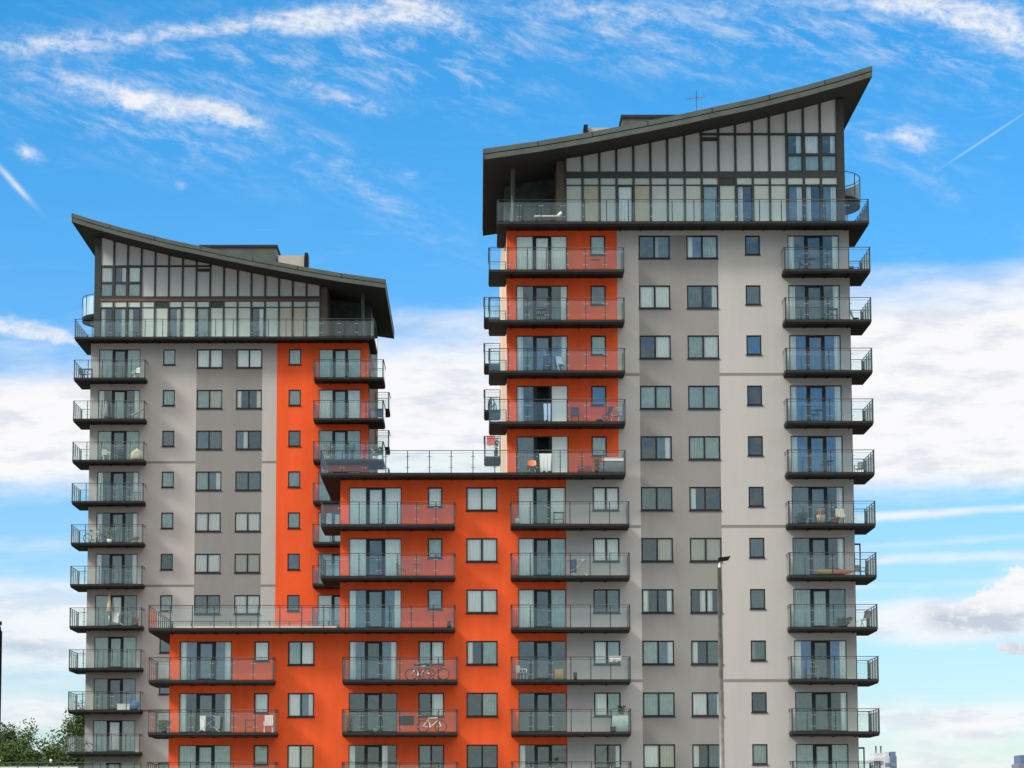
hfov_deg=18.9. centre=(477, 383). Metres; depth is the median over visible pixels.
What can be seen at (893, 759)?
office tower
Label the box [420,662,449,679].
bicycle
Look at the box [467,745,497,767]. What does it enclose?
window
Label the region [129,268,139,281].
window
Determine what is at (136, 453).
beanbag
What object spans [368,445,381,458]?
potted plant
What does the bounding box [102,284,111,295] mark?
window
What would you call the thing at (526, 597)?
glazed door
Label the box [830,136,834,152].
window
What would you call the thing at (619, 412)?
armchair
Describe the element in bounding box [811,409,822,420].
round table
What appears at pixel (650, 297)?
window
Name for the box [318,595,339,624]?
glazed door
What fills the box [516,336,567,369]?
glazed door
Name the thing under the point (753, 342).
window
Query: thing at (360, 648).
glazed door
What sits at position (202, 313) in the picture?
window
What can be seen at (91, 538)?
bicycle
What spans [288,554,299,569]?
window
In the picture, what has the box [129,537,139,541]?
potted plant
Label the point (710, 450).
window
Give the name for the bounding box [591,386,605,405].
window
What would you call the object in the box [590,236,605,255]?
window
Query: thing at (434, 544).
window
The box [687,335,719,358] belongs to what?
window
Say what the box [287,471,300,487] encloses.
window
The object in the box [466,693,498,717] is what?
window
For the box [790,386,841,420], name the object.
glazed door
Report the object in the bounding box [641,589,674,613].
window
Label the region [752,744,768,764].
window
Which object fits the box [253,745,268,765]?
window
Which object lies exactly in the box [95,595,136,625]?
glazed door
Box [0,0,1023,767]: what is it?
sky
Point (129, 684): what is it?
glazed door
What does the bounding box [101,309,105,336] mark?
window
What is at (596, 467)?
potted plant
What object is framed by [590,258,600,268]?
side table
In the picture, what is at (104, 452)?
patio chair
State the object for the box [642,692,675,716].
window
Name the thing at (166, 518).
window
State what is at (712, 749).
window
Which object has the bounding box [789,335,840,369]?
glazed door
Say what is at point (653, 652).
window
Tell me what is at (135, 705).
beach ball
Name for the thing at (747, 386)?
window
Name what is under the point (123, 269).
window
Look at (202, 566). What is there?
window
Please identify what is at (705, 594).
window
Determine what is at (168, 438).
window
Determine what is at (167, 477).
window
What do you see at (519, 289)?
glazed door
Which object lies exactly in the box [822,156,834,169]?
window
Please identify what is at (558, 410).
glazed door
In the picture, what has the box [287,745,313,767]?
window
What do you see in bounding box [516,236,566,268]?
glazed door
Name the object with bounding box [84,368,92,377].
chair
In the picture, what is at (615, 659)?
towel
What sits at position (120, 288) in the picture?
window
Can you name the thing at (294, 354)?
window
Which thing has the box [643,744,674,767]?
window
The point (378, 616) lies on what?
glazed door
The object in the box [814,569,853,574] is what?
kayak
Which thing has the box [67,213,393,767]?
apartment building
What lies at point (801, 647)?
glazed door
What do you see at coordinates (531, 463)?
shell chair
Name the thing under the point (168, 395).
window
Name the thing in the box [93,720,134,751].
glazed door
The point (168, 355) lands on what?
window
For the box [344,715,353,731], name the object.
potted plant
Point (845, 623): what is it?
potted plant
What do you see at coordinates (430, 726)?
bicycle
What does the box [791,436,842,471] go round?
glazed door
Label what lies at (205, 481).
window
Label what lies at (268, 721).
patio chair
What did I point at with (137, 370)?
patio chair
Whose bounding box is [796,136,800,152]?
window
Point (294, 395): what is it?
window
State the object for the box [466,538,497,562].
window
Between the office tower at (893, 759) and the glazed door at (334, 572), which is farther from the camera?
the office tower at (893, 759)
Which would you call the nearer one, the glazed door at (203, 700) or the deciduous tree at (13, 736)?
the glazed door at (203, 700)
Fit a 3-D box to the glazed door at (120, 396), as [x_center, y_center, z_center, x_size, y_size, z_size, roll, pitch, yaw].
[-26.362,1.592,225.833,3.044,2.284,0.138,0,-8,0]
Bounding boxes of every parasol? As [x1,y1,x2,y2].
[103,399,108,417]
[106,594,111,625]
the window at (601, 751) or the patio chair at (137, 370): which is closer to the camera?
the window at (601, 751)
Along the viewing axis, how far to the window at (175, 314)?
228.12 m
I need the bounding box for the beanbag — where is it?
[129,448,142,459]
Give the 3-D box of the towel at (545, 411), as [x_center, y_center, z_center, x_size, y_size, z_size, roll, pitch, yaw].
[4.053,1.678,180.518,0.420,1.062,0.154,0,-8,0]
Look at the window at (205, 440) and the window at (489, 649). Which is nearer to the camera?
the window at (489, 649)
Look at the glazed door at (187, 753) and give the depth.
178.49 m
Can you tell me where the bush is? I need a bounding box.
[0,739,68,766]
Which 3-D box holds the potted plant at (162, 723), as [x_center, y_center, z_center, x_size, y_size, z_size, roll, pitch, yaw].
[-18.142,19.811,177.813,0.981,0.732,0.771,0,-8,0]
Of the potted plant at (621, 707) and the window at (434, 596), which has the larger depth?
the window at (434, 596)
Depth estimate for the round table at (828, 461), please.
179.89 m
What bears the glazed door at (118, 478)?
in the apartment building at (254, 387)
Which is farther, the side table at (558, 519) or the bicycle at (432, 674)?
the side table at (558, 519)
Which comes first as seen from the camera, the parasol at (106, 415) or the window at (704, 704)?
the window at (704, 704)
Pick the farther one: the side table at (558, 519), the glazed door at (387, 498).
the glazed door at (387, 498)
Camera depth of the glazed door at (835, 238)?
182.72 m
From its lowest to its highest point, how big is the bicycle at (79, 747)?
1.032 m
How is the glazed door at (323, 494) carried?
in the apartment building at (254, 387)
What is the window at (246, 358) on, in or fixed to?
in the apartment building at (254, 387)
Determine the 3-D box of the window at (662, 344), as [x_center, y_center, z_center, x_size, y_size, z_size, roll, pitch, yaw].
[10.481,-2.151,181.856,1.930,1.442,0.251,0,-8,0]
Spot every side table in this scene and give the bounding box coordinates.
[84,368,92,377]
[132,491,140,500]
[245,720,254,731]
[411,564,421,575]
[553,512,563,523]
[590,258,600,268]
[807,666,818,678]
[827,308,837,318]
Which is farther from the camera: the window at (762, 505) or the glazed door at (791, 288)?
the glazed door at (791, 288)
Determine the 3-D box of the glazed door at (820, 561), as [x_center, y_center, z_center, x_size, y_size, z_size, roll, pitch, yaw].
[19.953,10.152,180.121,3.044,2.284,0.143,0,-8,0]
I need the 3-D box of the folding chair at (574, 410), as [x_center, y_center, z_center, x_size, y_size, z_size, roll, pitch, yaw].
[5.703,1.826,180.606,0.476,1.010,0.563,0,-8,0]
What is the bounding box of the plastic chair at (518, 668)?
[516,665,526,678]
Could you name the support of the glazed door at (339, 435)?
in the apartment building at (254, 387)
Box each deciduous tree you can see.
[0,722,38,761]
[17,717,84,766]
[57,700,84,767]
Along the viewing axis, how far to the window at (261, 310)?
228.12 m
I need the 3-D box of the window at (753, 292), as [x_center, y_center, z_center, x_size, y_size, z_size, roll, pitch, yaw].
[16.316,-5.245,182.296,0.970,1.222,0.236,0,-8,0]
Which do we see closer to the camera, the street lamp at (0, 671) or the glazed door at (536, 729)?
the street lamp at (0, 671)
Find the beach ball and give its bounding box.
[131,701,139,709]
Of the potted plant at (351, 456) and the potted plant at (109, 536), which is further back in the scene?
the potted plant at (351, 456)
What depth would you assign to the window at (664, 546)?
180.20 m
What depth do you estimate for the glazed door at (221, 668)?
179.28 m
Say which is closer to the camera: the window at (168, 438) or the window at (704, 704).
the window at (704, 704)
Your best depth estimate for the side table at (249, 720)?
177.55 m
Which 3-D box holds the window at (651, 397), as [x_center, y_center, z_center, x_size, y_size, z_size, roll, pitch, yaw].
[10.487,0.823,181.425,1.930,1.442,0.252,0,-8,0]
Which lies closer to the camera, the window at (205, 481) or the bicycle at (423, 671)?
the bicycle at (423, 671)
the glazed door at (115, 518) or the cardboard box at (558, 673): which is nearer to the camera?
the cardboard box at (558, 673)
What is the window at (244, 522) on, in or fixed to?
in the apartment building at (254, 387)
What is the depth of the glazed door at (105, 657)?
223.28 m
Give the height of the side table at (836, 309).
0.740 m
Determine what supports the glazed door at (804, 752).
in the apartment building at (695, 334)
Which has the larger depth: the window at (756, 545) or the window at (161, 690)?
the window at (161, 690)
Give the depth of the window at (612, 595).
179.76 m
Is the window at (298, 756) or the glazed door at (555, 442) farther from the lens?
the glazed door at (555, 442)
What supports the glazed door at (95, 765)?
in the apartment building at (254, 387)
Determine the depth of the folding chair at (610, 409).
180.55 m
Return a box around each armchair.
[78,368,87,377]
[611,407,622,420]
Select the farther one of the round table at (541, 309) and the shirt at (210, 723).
the round table at (541, 309)
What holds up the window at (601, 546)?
in the apartment building at (695, 334)
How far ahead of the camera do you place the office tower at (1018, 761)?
1492.54 m
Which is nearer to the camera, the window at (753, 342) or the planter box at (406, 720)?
the planter box at (406, 720)
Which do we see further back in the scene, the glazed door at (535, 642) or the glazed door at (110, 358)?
the glazed door at (110, 358)
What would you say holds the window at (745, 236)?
in the apartment building at (695, 334)
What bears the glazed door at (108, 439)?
in the apartment building at (254, 387)
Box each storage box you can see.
[117,704,130,709]
[599,461,623,471]
[612,714,628,731]
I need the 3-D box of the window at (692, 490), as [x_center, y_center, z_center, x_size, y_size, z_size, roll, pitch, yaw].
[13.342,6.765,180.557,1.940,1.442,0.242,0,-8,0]
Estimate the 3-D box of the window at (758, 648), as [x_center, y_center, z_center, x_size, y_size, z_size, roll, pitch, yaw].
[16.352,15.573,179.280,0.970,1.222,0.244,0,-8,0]
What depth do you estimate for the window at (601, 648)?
179.36 m
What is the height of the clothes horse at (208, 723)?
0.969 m
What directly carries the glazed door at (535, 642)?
in the apartment building at (695, 334)
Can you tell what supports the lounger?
on the apartment building at (695, 334)
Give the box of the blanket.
[487,437,494,445]
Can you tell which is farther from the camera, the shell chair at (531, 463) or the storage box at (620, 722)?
the shell chair at (531, 463)
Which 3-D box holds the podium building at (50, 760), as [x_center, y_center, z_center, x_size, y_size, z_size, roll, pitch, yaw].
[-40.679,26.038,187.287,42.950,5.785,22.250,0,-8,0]
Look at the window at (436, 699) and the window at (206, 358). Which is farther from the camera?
the window at (206, 358)
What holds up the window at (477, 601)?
in the apartment building at (695, 334)
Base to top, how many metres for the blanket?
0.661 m
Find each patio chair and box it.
[102,449,109,459]
[132,367,139,376]
[264,715,273,731]
[396,563,405,575]
[835,509,844,522]
[854,462,864,471]
[855,565,865,574]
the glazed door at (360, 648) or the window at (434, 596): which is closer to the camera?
the glazed door at (360, 648)
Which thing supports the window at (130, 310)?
in the apartment building at (254, 387)
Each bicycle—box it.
[69,738,93,751]
[83,530,105,541]
[405,663,434,679]
[417,716,446,731]
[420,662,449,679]
[488,397,497,408]
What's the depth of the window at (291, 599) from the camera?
223.77 m
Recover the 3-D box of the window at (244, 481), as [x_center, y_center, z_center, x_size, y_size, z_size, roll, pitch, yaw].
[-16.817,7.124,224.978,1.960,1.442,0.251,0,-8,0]
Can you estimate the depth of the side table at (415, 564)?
179.00 m
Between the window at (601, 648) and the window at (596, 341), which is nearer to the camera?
the window at (601, 648)
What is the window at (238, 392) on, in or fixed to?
in the apartment building at (254, 387)
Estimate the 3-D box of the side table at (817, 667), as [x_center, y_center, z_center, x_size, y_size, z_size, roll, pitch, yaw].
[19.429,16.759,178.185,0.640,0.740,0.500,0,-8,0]
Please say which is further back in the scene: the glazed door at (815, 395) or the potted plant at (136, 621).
the potted plant at (136, 621)
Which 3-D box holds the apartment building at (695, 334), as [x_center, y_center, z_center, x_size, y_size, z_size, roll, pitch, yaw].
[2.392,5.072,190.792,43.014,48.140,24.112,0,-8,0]
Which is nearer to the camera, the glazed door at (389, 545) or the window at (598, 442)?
the glazed door at (389, 545)
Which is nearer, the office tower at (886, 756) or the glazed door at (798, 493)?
the glazed door at (798, 493)
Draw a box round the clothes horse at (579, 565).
[567,560,587,574]
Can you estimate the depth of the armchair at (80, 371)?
225.83 m
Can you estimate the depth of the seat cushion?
179.73 m
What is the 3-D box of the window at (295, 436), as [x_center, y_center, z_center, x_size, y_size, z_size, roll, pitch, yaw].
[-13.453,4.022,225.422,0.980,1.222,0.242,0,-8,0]
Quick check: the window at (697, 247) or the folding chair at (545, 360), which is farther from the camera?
the window at (697, 247)
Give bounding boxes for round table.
[535,308,547,319]
[803,258,814,268]
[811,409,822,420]
[822,460,833,471]
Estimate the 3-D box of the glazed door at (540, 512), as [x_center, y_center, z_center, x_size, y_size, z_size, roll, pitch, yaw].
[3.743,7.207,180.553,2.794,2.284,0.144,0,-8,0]
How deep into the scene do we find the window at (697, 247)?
182.77 m
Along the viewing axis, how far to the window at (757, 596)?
179.80 m
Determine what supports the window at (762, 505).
in the apartment building at (695, 334)
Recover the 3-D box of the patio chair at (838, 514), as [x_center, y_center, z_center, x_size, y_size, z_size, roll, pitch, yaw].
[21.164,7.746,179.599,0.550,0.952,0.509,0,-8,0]
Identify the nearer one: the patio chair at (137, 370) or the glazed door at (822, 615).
the glazed door at (822, 615)
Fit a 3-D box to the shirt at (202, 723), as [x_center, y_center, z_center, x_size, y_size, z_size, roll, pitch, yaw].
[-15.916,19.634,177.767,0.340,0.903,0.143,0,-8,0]
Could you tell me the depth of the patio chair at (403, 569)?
178.84 m
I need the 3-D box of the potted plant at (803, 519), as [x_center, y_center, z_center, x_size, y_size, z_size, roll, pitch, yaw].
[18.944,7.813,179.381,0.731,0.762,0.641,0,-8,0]
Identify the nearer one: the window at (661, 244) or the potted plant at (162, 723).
the potted plant at (162, 723)
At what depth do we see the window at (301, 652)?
179.32 m
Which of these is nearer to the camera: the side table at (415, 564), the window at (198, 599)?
the side table at (415, 564)
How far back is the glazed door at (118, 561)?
224.15 m
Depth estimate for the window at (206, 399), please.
225.91 m
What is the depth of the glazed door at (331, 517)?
224.56 m
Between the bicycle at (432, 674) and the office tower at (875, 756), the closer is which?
the bicycle at (432, 674)
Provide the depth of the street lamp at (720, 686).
94.68 m
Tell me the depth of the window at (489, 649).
179.32 m
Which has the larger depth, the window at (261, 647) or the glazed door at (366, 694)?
the window at (261, 647)
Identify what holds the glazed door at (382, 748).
in the apartment building at (695, 334)
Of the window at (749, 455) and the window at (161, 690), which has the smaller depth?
the window at (749, 455)
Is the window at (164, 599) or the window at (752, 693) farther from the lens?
the window at (164, 599)
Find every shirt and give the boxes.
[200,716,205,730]
[208,716,211,729]
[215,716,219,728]
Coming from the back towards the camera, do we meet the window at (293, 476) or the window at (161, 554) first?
the window at (293, 476)
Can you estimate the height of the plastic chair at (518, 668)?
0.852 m
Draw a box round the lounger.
[534,211,561,220]
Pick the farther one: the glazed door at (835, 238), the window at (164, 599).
the window at (164, 599)
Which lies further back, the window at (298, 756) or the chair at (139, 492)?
the chair at (139, 492)
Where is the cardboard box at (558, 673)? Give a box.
[554,669,562,678]
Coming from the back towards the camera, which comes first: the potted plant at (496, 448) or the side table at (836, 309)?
the potted plant at (496, 448)
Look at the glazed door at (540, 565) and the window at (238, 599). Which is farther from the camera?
the window at (238, 599)
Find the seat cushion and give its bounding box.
[604,458,623,460]
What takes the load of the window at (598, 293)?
in the apartment building at (695, 334)
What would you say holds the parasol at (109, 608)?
on the apartment building at (254, 387)
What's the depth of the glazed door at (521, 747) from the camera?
178.45 m
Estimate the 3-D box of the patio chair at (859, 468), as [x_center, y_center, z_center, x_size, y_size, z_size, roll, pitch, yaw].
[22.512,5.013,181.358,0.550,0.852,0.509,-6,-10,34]
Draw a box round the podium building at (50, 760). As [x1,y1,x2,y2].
[0,759,140,767]
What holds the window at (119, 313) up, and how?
in the apartment building at (254, 387)
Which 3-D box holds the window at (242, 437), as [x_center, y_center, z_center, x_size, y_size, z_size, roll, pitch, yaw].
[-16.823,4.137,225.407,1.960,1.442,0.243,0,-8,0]
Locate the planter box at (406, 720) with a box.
[400,716,413,724]
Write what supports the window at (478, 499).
in the apartment building at (695, 334)
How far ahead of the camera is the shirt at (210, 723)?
177.73 m
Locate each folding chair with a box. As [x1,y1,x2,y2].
[544,356,551,369]
[555,356,565,369]
[571,407,578,420]
[602,406,612,420]
[860,611,870,626]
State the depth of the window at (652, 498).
180.64 m
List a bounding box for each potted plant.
[105,527,115,541]
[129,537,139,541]
[132,617,139,625]
[156,720,171,731]
[325,444,332,458]
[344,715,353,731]
[349,444,355,458]
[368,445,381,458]
[495,437,498,455]
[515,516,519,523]
[592,458,599,471]
[618,705,625,713]
[797,512,808,522]
[817,508,825,522]
[832,517,839,522]
[837,617,853,626]
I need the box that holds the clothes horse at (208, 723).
[197,716,219,731]
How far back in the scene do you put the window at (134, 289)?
228.51 m
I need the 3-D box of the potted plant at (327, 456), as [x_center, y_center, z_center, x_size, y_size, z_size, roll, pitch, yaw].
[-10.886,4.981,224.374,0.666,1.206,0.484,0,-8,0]
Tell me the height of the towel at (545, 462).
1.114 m
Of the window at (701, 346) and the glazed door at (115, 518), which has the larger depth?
the glazed door at (115, 518)
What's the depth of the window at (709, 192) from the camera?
184.61 m
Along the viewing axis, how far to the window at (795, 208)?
184.56 m
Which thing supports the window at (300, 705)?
in the apartment building at (695, 334)
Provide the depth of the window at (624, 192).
184.56 m
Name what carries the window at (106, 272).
in the apartment building at (254, 387)
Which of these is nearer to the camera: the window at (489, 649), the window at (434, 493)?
the window at (489, 649)
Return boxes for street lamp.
[0,621,1,736]
[717,556,729,767]
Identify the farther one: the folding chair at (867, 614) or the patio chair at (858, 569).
the patio chair at (858, 569)
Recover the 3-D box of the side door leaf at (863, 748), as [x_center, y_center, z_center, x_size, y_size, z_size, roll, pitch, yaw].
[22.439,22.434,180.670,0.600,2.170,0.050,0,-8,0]
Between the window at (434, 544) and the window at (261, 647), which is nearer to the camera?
the window at (261, 647)
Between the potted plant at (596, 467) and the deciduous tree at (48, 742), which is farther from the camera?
the deciduous tree at (48, 742)
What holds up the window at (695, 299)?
in the apartment building at (695, 334)
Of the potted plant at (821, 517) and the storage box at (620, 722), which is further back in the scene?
the potted plant at (821, 517)
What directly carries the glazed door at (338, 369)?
in the apartment building at (254, 387)
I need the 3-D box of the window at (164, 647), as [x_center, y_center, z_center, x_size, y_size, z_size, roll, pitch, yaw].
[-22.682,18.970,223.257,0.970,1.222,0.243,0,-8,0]
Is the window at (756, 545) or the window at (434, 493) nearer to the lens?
the window at (756, 545)
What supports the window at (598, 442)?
in the apartment building at (695, 334)
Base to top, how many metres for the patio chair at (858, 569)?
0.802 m
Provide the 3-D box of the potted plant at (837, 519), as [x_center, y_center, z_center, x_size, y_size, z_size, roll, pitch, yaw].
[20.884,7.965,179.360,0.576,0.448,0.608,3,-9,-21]
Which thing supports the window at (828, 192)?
in the apartment building at (695, 334)
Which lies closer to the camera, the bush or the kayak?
the kayak
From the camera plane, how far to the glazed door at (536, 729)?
178.75 m
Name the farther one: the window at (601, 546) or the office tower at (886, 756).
the office tower at (886, 756)
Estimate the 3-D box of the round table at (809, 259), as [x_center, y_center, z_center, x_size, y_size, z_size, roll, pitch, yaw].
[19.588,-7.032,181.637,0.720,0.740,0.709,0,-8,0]
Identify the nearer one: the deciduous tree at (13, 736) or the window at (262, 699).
the window at (262, 699)
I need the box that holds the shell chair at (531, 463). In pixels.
[527,460,536,471]
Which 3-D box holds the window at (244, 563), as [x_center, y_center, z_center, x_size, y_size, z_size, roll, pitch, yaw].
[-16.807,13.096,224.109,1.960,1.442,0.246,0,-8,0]
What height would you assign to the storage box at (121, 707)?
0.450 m
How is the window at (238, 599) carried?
in the apartment building at (254, 387)
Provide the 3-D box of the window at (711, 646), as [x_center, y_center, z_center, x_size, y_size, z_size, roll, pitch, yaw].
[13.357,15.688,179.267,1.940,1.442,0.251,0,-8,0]
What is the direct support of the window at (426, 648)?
in the apartment building at (695, 334)
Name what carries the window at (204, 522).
in the apartment building at (254, 387)
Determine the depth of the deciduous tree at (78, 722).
248.93 m
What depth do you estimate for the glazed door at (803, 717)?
178.84 m
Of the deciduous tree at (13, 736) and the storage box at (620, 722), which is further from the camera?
the deciduous tree at (13, 736)
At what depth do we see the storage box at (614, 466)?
179.62 m
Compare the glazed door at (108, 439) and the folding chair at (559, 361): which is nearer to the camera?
the folding chair at (559, 361)
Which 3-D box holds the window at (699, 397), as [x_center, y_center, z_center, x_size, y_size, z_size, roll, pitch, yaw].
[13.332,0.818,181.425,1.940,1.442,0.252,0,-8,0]
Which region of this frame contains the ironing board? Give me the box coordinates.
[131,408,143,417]
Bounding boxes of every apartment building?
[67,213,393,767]
[147,66,880,767]
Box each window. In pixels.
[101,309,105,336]
[102,268,111,281]
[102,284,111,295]
[115,309,125,336]
[116,284,125,295]
[122,268,125,281]
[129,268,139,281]
[129,284,139,295]
[129,309,132,336]
[158,720,168,731]
[158,763,167,767]
[159,595,171,611]
[159,639,169,653]
[159,678,168,694]
[160,513,173,528]
[160,554,172,570]
[161,431,174,446]
[161,472,173,487]
[163,349,175,365]
[163,390,174,405]
[170,309,180,336]
[194,513,220,531]
[194,554,220,573]
[194,595,220,614]
[195,431,221,449]
[195,472,221,490]
[196,349,222,368]
[197,390,222,408]
[198,309,207,335]
[233,595,259,614]
[234,513,260,531]
[235,390,261,408]
[235,431,261,449]
[235,472,260,490]
[235,554,259,572]
[236,349,261,368]
[253,693,268,713]
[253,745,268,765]
[254,641,269,661]
[259,309,262,335]
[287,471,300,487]
[287,512,300,528]
[287,595,299,611]
[287,641,314,665]
[287,693,314,717]
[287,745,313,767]
[288,349,301,365]
[288,390,300,405]
[288,431,300,446]
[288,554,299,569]
[418,641,444,665]
[418,693,444,717]
[418,745,443,767]
[427,487,442,507]
[427,538,442,558]
[427,590,442,609]
[466,487,497,511]
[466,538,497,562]
[466,590,497,613]
[466,641,497,665]
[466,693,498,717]
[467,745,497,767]
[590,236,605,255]
[590,286,606,305]
[590,336,606,355]
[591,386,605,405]
[591,436,607,456]
[592,487,619,510]
[592,538,619,562]
[593,589,620,613]
[593,641,620,665]
[594,692,620,716]
[594,744,620,767]
[619,187,631,220]
[638,236,670,259]
[639,286,670,308]
[639,336,671,359]
[639,386,671,409]
[640,436,672,460]
[640,487,672,510]
[641,538,673,562]
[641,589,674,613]
[642,641,674,664]
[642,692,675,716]
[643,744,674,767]
[686,236,718,258]
[686,285,718,308]
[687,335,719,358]
[688,386,720,409]
[688,436,720,459]
[689,487,721,510]
[689,538,722,561]
[690,589,722,613]
[691,641,723,664]
[691,692,724,716]
[692,744,718,767]
[704,187,716,220]
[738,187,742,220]
[744,236,760,255]
[745,285,761,305]
[746,335,761,355]
[747,386,762,405]
[747,436,763,456]
[748,487,764,506]
[749,538,764,558]
[750,589,765,609]
[750,641,766,660]
[751,692,767,712]
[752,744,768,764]
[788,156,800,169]
[789,187,801,220]
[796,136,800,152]
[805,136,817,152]
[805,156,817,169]
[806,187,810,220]
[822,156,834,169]
[823,187,835,220]
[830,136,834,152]
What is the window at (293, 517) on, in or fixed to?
in the apartment building at (254, 387)
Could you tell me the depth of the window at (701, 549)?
180.20 m
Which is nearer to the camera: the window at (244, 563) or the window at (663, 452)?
the window at (663, 452)
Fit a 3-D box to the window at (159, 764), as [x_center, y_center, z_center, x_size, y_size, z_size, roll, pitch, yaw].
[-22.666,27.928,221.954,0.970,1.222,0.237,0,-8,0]
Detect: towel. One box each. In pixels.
[112,613,118,622]
[539,454,551,471]
[543,404,550,420]
[609,657,621,661]
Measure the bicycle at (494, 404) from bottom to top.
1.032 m
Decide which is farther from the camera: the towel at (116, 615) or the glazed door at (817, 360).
the towel at (116, 615)
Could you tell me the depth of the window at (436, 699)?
178.88 m
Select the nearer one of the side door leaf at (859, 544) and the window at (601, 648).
the window at (601, 648)
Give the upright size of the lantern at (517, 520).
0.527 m
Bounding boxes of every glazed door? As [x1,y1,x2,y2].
[92,763,134,767]
[93,678,135,709]
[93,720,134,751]
[94,637,135,667]
[95,554,137,583]
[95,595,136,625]
[96,513,137,541]
[97,431,138,459]
[97,472,138,500]
[98,390,139,417]
[99,350,140,376]
[179,693,230,731]
[179,745,230,767]
[180,641,231,679]
[318,471,360,500]
[318,512,339,541]
[318,554,338,583]
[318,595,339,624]
[319,349,360,376]
[319,390,360,417]
[319,430,360,458]
[349,487,401,523]
[349,538,400,575]
[349,590,400,627]
[349,641,396,679]
[349,693,396,731]
[349,745,396,767]
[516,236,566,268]
[516,286,567,319]
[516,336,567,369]
[516,386,567,420]
[517,436,568,471]
[518,487,565,523]
[518,538,565,574]
[518,589,565,626]
[518,641,566,678]
[519,693,566,731]
[519,745,566,767]
[787,235,838,268]
[788,285,839,318]
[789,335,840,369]
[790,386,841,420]
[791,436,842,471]
[792,487,843,522]
[792,538,844,574]
[793,589,845,626]
[794,640,846,678]
[795,692,847,730]
[796,744,848,767]
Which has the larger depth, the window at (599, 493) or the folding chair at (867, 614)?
the window at (599, 493)
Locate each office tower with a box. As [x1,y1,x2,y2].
[869,746,883,767]
[882,752,889,767]
[889,752,896,767]
[1011,755,1023,767]
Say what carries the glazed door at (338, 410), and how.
in the apartment building at (254, 387)
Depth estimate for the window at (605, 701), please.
178.93 m
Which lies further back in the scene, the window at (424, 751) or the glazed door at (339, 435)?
the glazed door at (339, 435)
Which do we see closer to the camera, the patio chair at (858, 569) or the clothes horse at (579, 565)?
the clothes horse at (579, 565)
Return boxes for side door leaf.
[855,543,860,573]
[859,747,864,767]
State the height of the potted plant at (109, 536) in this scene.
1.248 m

